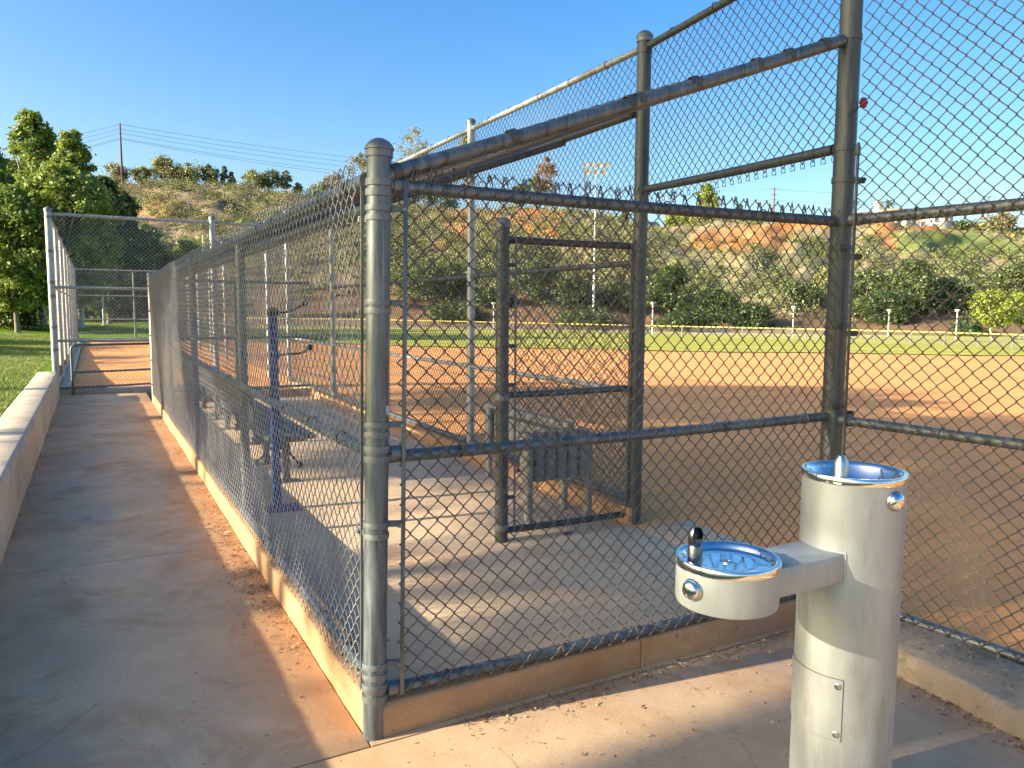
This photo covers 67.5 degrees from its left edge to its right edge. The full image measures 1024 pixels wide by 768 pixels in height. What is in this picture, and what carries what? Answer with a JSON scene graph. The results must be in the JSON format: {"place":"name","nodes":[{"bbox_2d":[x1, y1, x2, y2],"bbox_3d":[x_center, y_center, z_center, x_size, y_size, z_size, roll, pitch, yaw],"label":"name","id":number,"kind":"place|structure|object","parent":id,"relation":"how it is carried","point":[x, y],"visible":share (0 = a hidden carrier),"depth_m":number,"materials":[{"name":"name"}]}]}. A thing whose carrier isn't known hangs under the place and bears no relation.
{"place":"outdoors","nodes":[
{"label":"outdoors","id":0,"kind":"place"},
{"bbox_2d":[0,332,51,417],"bbox_3d":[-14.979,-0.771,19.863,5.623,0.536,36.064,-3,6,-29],"label":"lawn grass","id":1,"kind":"structure","parent":0,"point":[17,362],"depth_m":17.13,"materials":[{"name":"green plant"}]},
{"bbox_2d":[0,307,78,371],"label":"lawn","id":2,"kind":"structure","parent":0,"point":[41,330],"depth_m":38.04,"materials":[{"name":"green plant"}]},
{"bbox_2d":[0,147,29,296],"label":"sycamore tree","id":3,"kind":"object","parent":2,"relation":"on","point":[7,177],"visible":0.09,"depth_m":39.09,"materials":[{"name":"green plant"}]},
{"bbox_2d":[0,295,46,329],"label":"dark shrub","id":4,"kind":"object","parent":2,"relation":"on","point":[28,320],"visible":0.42,"depth_m":39.54,"materials":[{"name":"green plant"}]},
{"bbox_2d":[0,183,71,332],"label":"sycamore tree","id":5,"kind":"object","parent":2,"relation":"on","point":[23,280],"visible":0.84,"depth_m":36.63,"materials":[{"name":"green plant"}]},
{"bbox_2d":[2,108,77,324],"bbox_3d":[-27.014,-9.274,43.581,5.564,12.286,5.593,-3,6,-29],"label":"sycamore tree","id":6,"kind":"object","parent":2,"relation":"on","point":[41,142],"visible":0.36,"depth_m":42.38,"materials":[{"name":"green plant"}]},
{"bbox_2d":[0,159,131,312],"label":"sycamore tree","id":7,"kind":"object","parent":2,"relation":"on","point":[67,188],"visible":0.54,"depth_m":38.67,"materials":[{"name":"green plant"}]},
{"bbox_2d":[44,128,121,327],"bbox_3d":[-24.165,-8.472,42.432,4.442,11.295,4.382,1,6,7],"label":"sycamore tree","id":8,"kind":"object","parent":2,"relation":"on","point":[79,154],"visible":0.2,"depth_m":41.65,"materials":[{"name":"green plant"}]},
{"bbox_2d":[74,342,265,386],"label":"bullpen dirt","id":9,"kind":"structure","parent":0,"point":[110,357],"depth_m":20.75,"materials":[{"name":"soil"}]},
{"bbox_2d":[59,341,189,396],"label":"kerb","id":10,"kind":"structure","parent":9,"relation":"on","point":[65,381],"depth_m":14.12,"materials":[{"name":"concrete"}]},
{"bbox_2d":[52,221,78,381],"bbox_3d":[-13.605,-2.438,23.542,0.120,3.333,23.110,-3,6,-29],"label":"bullpen side fence","id":11,"kind":"object","parent":10,"relation":"on","point":[64,353],"visible":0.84,"depth_m":18.78,"materials":[{"name":"metal"}]},
{"bbox_2d":[76,268,176,338],"bbox_3d":[-17.317,-3.505,34.560,4.015,3.274,0.108,-3,6,-29],"label":"bullpen end fence","id":12,"kind":"object","parent":9,"relation":"on","point":[134,309],"visible":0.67,"depth_m":34.34,"materials":[{"name":"metal"}]},
{"bbox_2d":[43,207,286,388],"bbox_3d":[-6.310,-1.502,14.350,4.084,3.346,0.132,-3,6,-29],"label":"bullpen gate frame","id":13,"kind":"object","parent":9,"relation":"on","point":[50,255],"visible":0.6,"depth_m":13.72,"materials":[{"name":"metal"}]},
{"bbox_2d":[60,342,164,394],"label":"gate","id":14,"kind":"structure","parent":13,"relation":"attached to","point":[73,372],"depth_m":13.88,"materials":[{"name":"metal"}]},
{"bbox_2d":[0,392,369,767],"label":"walkway","id":15,"kind":"structure","parent":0,"point":[183,656],"depth_m":3.72,"materials":[{"name":"concrete"}]},
{"bbox_2d":[145,420,333,697],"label":"leaf litter","id":16,"kind":"object","parent":15,"relation":"on","point":[258,583],"visible":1,"depth_m":4.46,"materials":[{"name":"brown plant"}]},
{"bbox_2d":[79,307,327,341],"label":"lawn","id":17,"kind":"structure","parent":0,"point":[131,334],"depth_m":42.55,"materials":[{"name":"green plant"}]},
{"bbox_2d":[84,290,140,321],"bbox_3d":[-27.781,-5.443,51.647,5.266,3.637,4.902,-3,6,-29],"label":"dark shrub","id":18,"kind":"object","parent":17,"relation":"on","point":[105,311],"visible":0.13,"depth_m":51.14,"materials":[{"name":"green plant"}]},
{"bbox_2d":[87,174,147,323],"bbox_3d":[-25.113,-8.172,47.409,4.929,9.477,4.951,1,6,6],"label":"dark tree","id":19,"kind":"object","parent":17,"relation":"on","point":[109,183],"visible":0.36,"depth_m":47.22,"materials":[{"name":"green plant"}]},
{"bbox_2d":[107,188,154,320],"bbox_3d":[-26.045,-8.518,51.440,3.544,9.161,3.950,6,8,43],"label":"dark tree","id":20,"kind":"object","parent":17,"relation":"on","point":[128,200],"visible":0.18,"depth_m":51.32,"materials":[{"name":"green plant"}]},
{"bbox_2d":[118,283,173,318],"bbox_3d":[-25.957,-5.821,53.588,5.425,3.722,5.024,-3,6,-29],"label":"dark shrub","id":21,"kind":"object","parent":17,"relation":"on","point":[144,308],"visible":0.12,"depth_m":52.89,"materials":[{"name":"green plant"}]},
{"bbox_2d":[132,221,181,315],"bbox_3d":[-27.430,-8.491,57.350,5.717,7.452,6.393,-3,6,-29],"label":"dark tree","id":22,"kind":"object","parent":17,"relation":"on","point":[154,234],"visible":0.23,"depth_m":56.91,"materials":[{"name":"green plant"}]},
{"bbox_2d":[155,233,208,320],"bbox_3d":[-25.586,-7.868,59.579,5.982,7.696,6.230,0,6,-6],"label":"dark tree","id":23,"kind":"object","parent":17,"relation":"on","point":[182,245],"visible":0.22,"depth_m":58.65,"materials":[{"name":"green plant"}]},
{"bbox_2d":[202,236,258,323],"bbox_3d":[-24.568,-8.441,65.257,6.019,8.237,5.416,-3,6,-29],"label":"olive tree","id":24,"kind":"object","parent":17,"relation":"on","point":[207,244],"visible":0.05,"depth_m":64.64,"materials":[{"name":"green plant"}]},
{"bbox_2d":[231,218,262,323],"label":"tree","id":25,"kind":"object","parent":17,"relation":"on","point":[239,221],"visible":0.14,"depth_m":82.99,"materials":[{"name":"green plant"}]},
{"bbox_2d":[174,396,761,679],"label":"dugout floor","id":26,"kind":"structure","parent":0,"point":[437,548],"depth_m":4.80,"materials":[{"name":"concrete"}]},
{"bbox_2d":[173,355,315,482],"bbox_3d":[-3.579,0.164,9.518,0.562,0.903,6.750,-3,6,-29],"label":"dugout bench","id":27,"kind":"object","parent":26,"relation":"on","point":[232,399],"visible":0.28,"depth_m":7.33,"materials":[{"name":"metal"}]},
{"bbox_2d":[153,395,362,732],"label":"kerb","id":28,"kind":"structure","parent":26,"relation":"on","point":[346,688],"depth_m":3.90,"materials":[{"name":"concrete"}]},
{"bbox_2d":[147,138,409,742],"bbox_3d":[-3.145,-0.246,7.625,0.200,2.193,11.302,-3,6,-29],"label":"dugout back fence","id":29,"kind":"object","parent":28,"relation":"on","point":[370,662],"visible":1,"depth_m":3.42,"materials":[{"name":"grey metal"}]},
{"bbox_2d":[158,34,846,278],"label":"dugout roof","id":30,"kind":"structure","parent":29,"relation":"on","point":[550,134],"depth_m":3.28,"materials":[{"name":"metal"}]},
{"bbox_2d":[253,300,311,513],"bbox_3d":[-1.763,0.164,5.906,0.479,1.626,0.200,-3,6,-29],"label":"equipment stand","id":31,"kind":"object","parent":26,"relation":"on","point":[310,346],"visible":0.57,"depth_m":5.87,"materials":[{"name":"blue paint"}]},
{"bbox_2d":[162,380,644,524],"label":"kerb","id":32,"kind":"structure","parent":26,"relation":"on","point":[418,432],"depth_m":7.82,"materials":[{"name":"concrete"}]},
{"bbox_2d":[157,278,310,391],"bbox_3d":[-4.729,-0.775,13.126,2.520,2.059,0.079,-3,6,-29],"label":"dugout end fence","id":33,"kind":"object","parent":32,"relation":"on","point":[287,386],"visible":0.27,"depth_m":13.26,"materials":[{"name":"metal"}]},
{"bbox_2d":[481,402,574,509],"bbox_3d":[0.100,0.579,6.664,0.158,0.679,1.528,-3,6,-29],"label":"bench","id":34,"kind":"object","parent":26,"relation":"on","point":[490,408],"visible":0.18,"depth_m":6.72,"materials":[{"name":"grey metal"}]},
{"bbox_2d":[516,426,592,523],"bbox_3d":[0.327,0.677,5.620,0.612,0.689,0.160,-3,7,-31],"label":"bat rack","id":35,"kind":"object","parent":26,"relation":"on","point":[546,467],"visible":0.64,"depth_m":5.57,"materials":[{"name":"grey metal"}]},
{"bbox_2d":[494,217,632,542],"bbox_3d":[0.364,-0.006,5.315,1.082,2.209,0.104,-3,6,-29],"label":"baffle fence","id":36,"kind":"object","parent":26,"relation":"on","point":[503,236],"visible":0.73,"depth_m":5.18,"materials":[{"name":"metal"}]},
{"bbox_2d":[383,599,795,737],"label":"kerb","id":37,"kind":"structure","parent":26,"relation":"on","point":[421,708],"depth_m":3.16,"materials":[{"name":"concrete"}]},
{"bbox_2d":[388,165,839,697],"bbox_3d":[0.566,0.152,3.280,2.318,1.941,0.066,-3,6,-29],"label":"dugout side fence","id":38,"kind":"object","parent":37,"relation":"on","point":[463,191],"visible":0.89,"depth_m":3.10,"materials":[{"name":"metal"}]},
{"bbox_2d":[0,0,1023,227],"label":"sky","id":39,"kind":"structure","parent":0,"point":[329,77],"materials":[{"name":"blue"}]},
{"bbox_2d":[120,183,1023,336],"bbox_3d":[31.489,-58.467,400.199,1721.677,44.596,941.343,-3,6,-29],"label":"hills","id":40,"kind":"structure","parent":0,"point":[954,236],"depth_m":127.13,"materials":[{"name":"plant"}]},
{"bbox_2d":[101,162,129,183],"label":"crest tree","id":41,"kind":"object","parent":40,"relation":"on","point":[116,171],"visible":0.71,"depth_m":208.70,"materials":[{"name":"green plant"}]},
{"bbox_2d":[119,123,123,184],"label":"utility pole","id":42,"kind":"object","parent":40,"relation":"on","point":[121,165],"visible":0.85,"depth_m":206.86,"materials":[{"name":"brown wood"}]},
{"bbox_2d":[0,124,583,187],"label":"power lines","id":43,"kind":"object","parent":42,"relation":"attached to","point":[239,152],"visible":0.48,"depth_m":223.89,"materials":[{"name":"black metal"}]},
{"bbox_2d":[126,166,152,180],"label":"crest tree","id":44,"kind":"object","parent":40,"relation":"on","point":[137,172],"visible":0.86,"depth_m":210.14,"materials":[{"name":"green plant"}]},
{"bbox_2d":[149,152,176,178],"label":"crest tree","id":45,"kind":"object","parent":40,"relation":"on","point":[161,161],"visible":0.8,"depth_m":210.98,"materials":[{"name":"green plant"}]},
{"bbox_2d":[155,163,201,182],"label":"crest tree","id":46,"kind":"object","parent":40,"relation":"on","point":[170,175],"visible":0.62,"depth_m":211.47,"materials":[{"name":"green plant"}]},
{"bbox_2d":[166,159,208,183],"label":"crest tree","id":47,"kind":"object","parent":40,"relation":"on","point":[189,169],"visible":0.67,"depth_m":212.84,"materials":[{"name":"green plant"}]},
{"bbox_2d":[199,163,220,185],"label":"crest tree","id":48,"kind":"object","parent":40,"relation":"on","point":[209,171],"visible":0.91,"depth_m":214.28,"materials":[{"name":"green plant"}]},
{"bbox_2d":[240,169,268,187],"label":"crest tree","id":49,"kind":"object","parent":40,"relation":"on","point":[253,175],"visible":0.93,"depth_m":216.90,"materials":[{"name":"green plant"}]},
{"bbox_2d":[98,171,443,278],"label":"hillside scrub","id":50,"kind":"object","parent":40,"relation":"on","point":[189,185],"visible":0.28,"depth_m":167.17,"materials":[{"name":"green plant"}]},
{"bbox_2d":[258,169,284,189],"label":"crest tree","id":51,"kind":"object","parent":40,"relation":"on","point":[274,175],"visible":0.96,"depth_m":218.19,"materials":[{"name":"green plant"}]},
{"bbox_2d":[280,170,292,188],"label":"crest tree","id":52,"kind":"object","parent":40,"relation":"on","point":[286,179],"visible":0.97,"depth_m":219.71,"materials":[{"name":"green plant"}]},
{"bbox_2d":[344,153,366,177],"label":"crest tree","id":53,"kind":"object","parent":40,"relation":"on","point":[360,160],"visible":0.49,"depth_m":222.49,"materials":[{"name":"green plant"}]},
{"bbox_2d":[392,126,435,200],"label":"crest tree","id":54,"kind":"object","parent":40,"relation":"on","point":[417,132],"visible":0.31,"depth_m":222.57,"materials":[{"name":"green plant"}]},
{"bbox_2d":[390,256,458,303],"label":"outfield tree","id":55,"kind":"object","parent":40,"relation":"on","point":[429,284],"visible":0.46,"depth_m":92.73,"materials":[{"name":"green plant"}]},
{"bbox_2d":[423,196,460,207],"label":"crest tree","id":56,"kind":"object","parent":40,"relation":"on","point":[445,199],"visible":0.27,"depth_m":224.81,"materials":[{"name":"green plant"}]},
{"bbox_2d":[421,258,478,294],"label":"outfield tree","id":57,"kind":"object","parent":40,"relation":"on","point":[452,273],"visible":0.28,"depth_m":96.07,"materials":[{"name":"green plant"}]},
{"bbox_2d":[475,286,514,307],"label":"outfield tree","id":58,"kind":"object","parent":40,"relation":"on","point":[493,299],"visible":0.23,"depth_m":90.20,"materials":[{"name":"green plant"}]},
{"bbox_2d":[365,200,669,291],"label":"hillside scrub","id":59,"kind":"object","parent":40,"relation":"on","point":[608,216],"visible":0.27,"depth_m":153.09,"materials":[{"name":"green plant"}]},
{"bbox_2d":[510,258,569,301],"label":"outfield tree","id":60,"kind":"object","parent":40,"relation":"on","point":[540,277],"visible":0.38,"depth_m":93.26,"materials":[{"name":"green plant"}]},
{"bbox_2d":[533,155,559,208],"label":"crest tree","id":61,"kind":"object","parent":40,"relation":"on","point":[547,172],"visible":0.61,"depth_m":214.26,"materials":[{"name":"brown plant"}]},
{"bbox_2d":[549,273,597,310],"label":"outfield tree","id":62,"kind":"object","parent":40,"relation":"on","point":[580,293],"visible":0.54,"depth_m":90.42,"materials":[{"name":"green plant"}]},
{"bbox_2d":[582,162,609,309],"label":"stadium light","id":63,"kind":"object","parent":40,"relation":"on","point":[597,172],"visible":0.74,"depth_m":84.01,"materials":[{"name":"white paint"}]},
{"bbox_2d":[596,278,631,310],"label":"outfield tree","id":64,"kind":"object","parent":40,"relation":"on","point":[614,296],"visible":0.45,"depth_m":92.59,"materials":[{"name":"green plant"}]},
{"bbox_2d":[646,275,665,304],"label":"outfield tree","id":65,"kind":"object","parent":40,"relation":"on","point":[648,287],"visible":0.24,"depth_m":98.02,"materials":[{"name":"green plant"}]},
{"bbox_2d":[293,213,1023,322],"bbox_3d":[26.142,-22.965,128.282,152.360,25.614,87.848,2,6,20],"label":"hillside scrub","id":66,"kind":"object","parent":40,"relation":"on","point":[978,278],"visible":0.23,"depth_m":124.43,"materials":[{"name":"green plant"}]},
{"bbox_2d":[646,263,698,315],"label":"outfield tree","id":67,"kind":"object","parent":40,"relation":"on","point":[670,278],"visible":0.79,"depth_m":92.40,"materials":[{"name":"green plant"}]},
{"bbox_2d":[663,215,681,226],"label":"crest tree","id":68,"kind":"object","parent":40,"relation":"on","point":[667,218],"visible":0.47,"depth_m":200.04,"materials":[{"name":"green plant"}]},
{"bbox_2d":[694,183,722,207],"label":"crest tree","id":69,"kind":"object","parent":40,"relation":"on","point":[712,195],"visible":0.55,"depth_m":200.15,"materials":[{"name":"green plant"}]},
{"bbox_2d":[691,285,741,323],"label":"outfield tree","id":70,"kind":"object","parent":40,"relation":"on","point":[721,297],"visible":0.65,"depth_m":90.32,"materials":[{"name":"green plant"}]},
{"bbox_2d":[778,279,825,308],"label":"outfield tree","id":71,"kind":"object","parent":40,"relation":"on","point":[795,291],"visible":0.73,"depth_m":98.09,"materials":[{"name":"green plant"}]},
{"bbox_2d":[811,267,827,287],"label":"outfield tree","id":72,"kind":"object","parent":40,"relation":"on","point":[817,275],"visible":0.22,"depth_m":106.60,"materials":[{"name":"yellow plant"}]},
{"bbox_2d":[629,218,1023,253],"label":"hillside scrub","id":73,"kind":"object","parent":40,"relation":"on","point":[704,223],"visible":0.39,"depth_m":160.50,"materials":[{"name":"green plant"}]},
{"bbox_2d":[849,266,890,319],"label":"outfield tree","id":74,"kind":"object","parent":40,"relation":"on","point":[871,272],"visible":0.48,"depth_m":94.43,"materials":[{"name":"green plant"}]},
{"bbox_2d":[852,279,924,325],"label":"outfield tree","id":75,"kind":"object","parent":40,"relation":"on","point":[885,302],"visible":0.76,"depth_m":88.42,"materials":[{"name":"green plant"}]},
{"bbox_2d":[877,208,927,226],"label":"cream house","id":76,"kind":"structure","parent":40,"relation":"on","point":[923,222],"depth_m":187.01,"materials":[{"name":"paint"}]},
{"bbox_2d":[868,253,954,311],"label":"outfield tree","id":77,"kind":"object","parent":40,"relation":"on","point":[925,295],"visible":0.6,"depth_m":91.64,"materials":[{"name":"green plant"}]},
{"bbox_2d":[928,217,952,228],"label":"pale house","id":78,"kind":"structure","parent":40,"relation":"on","point":[942,220],"depth_m":185.49,"materials":[{"name":"paint"}]},
{"bbox_2d":[928,269,981,308],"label":"outfield tree","id":79,"kind":"object","parent":40,"relation":"on","point":[952,286],"visible":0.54,"depth_m":94.65,"materials":[{"name":"green plant"}]},
{"bbox_2d":[949,217,981,230],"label":"crest tree","id":80,"kind":"object","parent":40,"relation":"on","point":[962,225],"visible":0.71,"depth_m":184.25,"materials":[{"name":"green plant"}]},
{"bbox_2d":[969,219,997,230],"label":"crest tree","id":81,"kind":"object","parent":40,"relation":"on","point":[980,226],"visible":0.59,"depth_m":183.68,"materials":[{"name":"green plant"}]},
{"bbox_2d":[976,211,1021,230],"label":"crest tree","id":82,"kind":"object","parent":40,"relation":"on","point":[1002,221],"visible":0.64,"depth_m":183.07,"materials":[{"name":"green plant"}]},
{"bbox_2d":[983,258,1023,293],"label":"outfield tree","id":83,"kind":"object","parent":40,"relation":"on","point":[1016,276],"visible":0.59,"depth_m":102.93,"materials":[{"name":"green plant"}]},
{"bbox_2d":[174,340,1023,665],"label":"infield dirt","id":84,"kind":"structure","parent":0,"point":[954,484],"depth_m":9.36,"materials":[{"name":"soil"}]},
{"bbox_2d":[175,0,866,524],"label":"tall field fence","id":85,"kind":"object","parent":84,"relation":"on","point":[845,124],"visible":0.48,"depth_m":5.53,"materials":[{"name":"metal"}]},
{"bbox_2d":[248,326,1023,355],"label":"outfield grass","id":86,"kind":"structure","parent":0,"point":[748,339],"depth_m":50.32,"materials":[{"name":"green plant"}]},
{"bbox_2d":[417,292,491,326],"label":"outfield tree","id":87,"kind":"object","parent":86,"relation":"on","point":[454,312],"visible":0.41,"depth_m":85.22,"materials":[{"name":"green plant"}]},
{"bbox_2d":[550,303,622,329],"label":"outfield tree","id":88,"kind":"object","parent":86,"relation":"on","point":[597,315],"visible":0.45,"depth_m":84.06,"materials":[{"name":"green plant"}]},
{"bbox_2d":[254,318,1023,348],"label":"outfield fence","id":89,"kind":"object","parent":86,"relation":"on","point":[911,334],"visible":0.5,"depth_m":62.30,"materials":[{"name":"black metal"}]},
{"bbox_2d":[653,304,719,332],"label":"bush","id":90,"kind":"object","parent":86,"relation":"on","point":[689,320],"visible":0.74,"depth_m":84.42,"materials":[{"name":"green plant"}]},
{"bbox_2d":[715,299,782,331],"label":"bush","id":91,"kind":"object","parent":86,"relation":"on","point":[750,307],"visible":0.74,"depth_m":86.44,"materials":[{"name":"green plant"}]},
{"bbox_2d":[948,315,989,336],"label":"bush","id":92,"kind":"object","parent":86,"relation":"on","point":[967,323],"visible":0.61,"depth_m":82.89,"materials":[{"name":"green plant"}]},
{"bbox_2d":[963,288,1023,338],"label":"outfield tree","id":93,"kind":"object","parent":86,"relation":"on","point":[979,312],"visible":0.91,"depth_m":73.10,"materials":[{"name":"green plant"}]},
{"bbox_2d":[1002,290,1023,338],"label":"outfield tree","id":94,"kind":"object","parent":86,"relation":"on","point":[1020,322],"visible":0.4,"depth_m":76.99,"materials":[{"name":"green plant"}]},
{"bbox_2d":[299,626,1023,767],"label":"concrete pad","id":95,"kind":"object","parent":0,"point":[589,729],"visible":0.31,"depth_m":2.87,"materials":[{"name":"beige concrete"}]},
{"bbox_2d":[458,629,945,767],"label":"leaf litter","id":96,"kind":"object","parent":95,"relation":"on","point":[573,699],"visible":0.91,"depth_m":3.15,"materials":[{"name":"brown plant"}]},
{"bbox_2d":[675,455,909,767],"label":"drinking fountain","id":97,"kind":"object","parent":95,"relation":"on","point":[837,568],"visible":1,"depth_m":2.21,"materials":[{"name":"metal"}]},
{"bbox_2d":[897,621,1023,740],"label":"kerb","id":98,"kind":"structure","parent":95,"relation":"on","point":[975,691],"depth_m":3.11,"materials":[{"name":"concrete"}]},
{"bbox_2d":[838,0,1023,664],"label":"backstop fence","id":99,"kind":"object","parent":98,"relation":"on","point":[854,220],"visible":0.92,"depth_m":3.37,"materials":[{"name":"metal"}]},
{"bbox_2d":[900,623,1023,689],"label":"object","id":100,"kind":"structure","parent":98,"relation":"on","point":[974,662],"depth_m":3.22,"materials":[{"name":"brown soil"}]},
{"bbox_2d":[897,677,1023,753],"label":"leaf litter","id":101,"kind":"object","parent":95,"relation":"on","point":[990,727],"visible":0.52,"depth_m":2.98,"materials":[{"name":"brown plant"}]},
{"bbox_2d":[392,326,1023,341],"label":"path","id":102,"kind":"structure","parent":0,"point":[741,334],"depth_m":76.78,"materials":[{"name":"white concrete"}]},
{"label":"rear ground","id":103,"kind":"structure","parent":0,"visible":0},
{"bbox_2d":[0,371,59,563],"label":"retaining wall","id":104,"kind":"structure","parent":103,"relation":"on","point":[26,418],"depth_m":6.96,"materials":[{"name":"concrete"}]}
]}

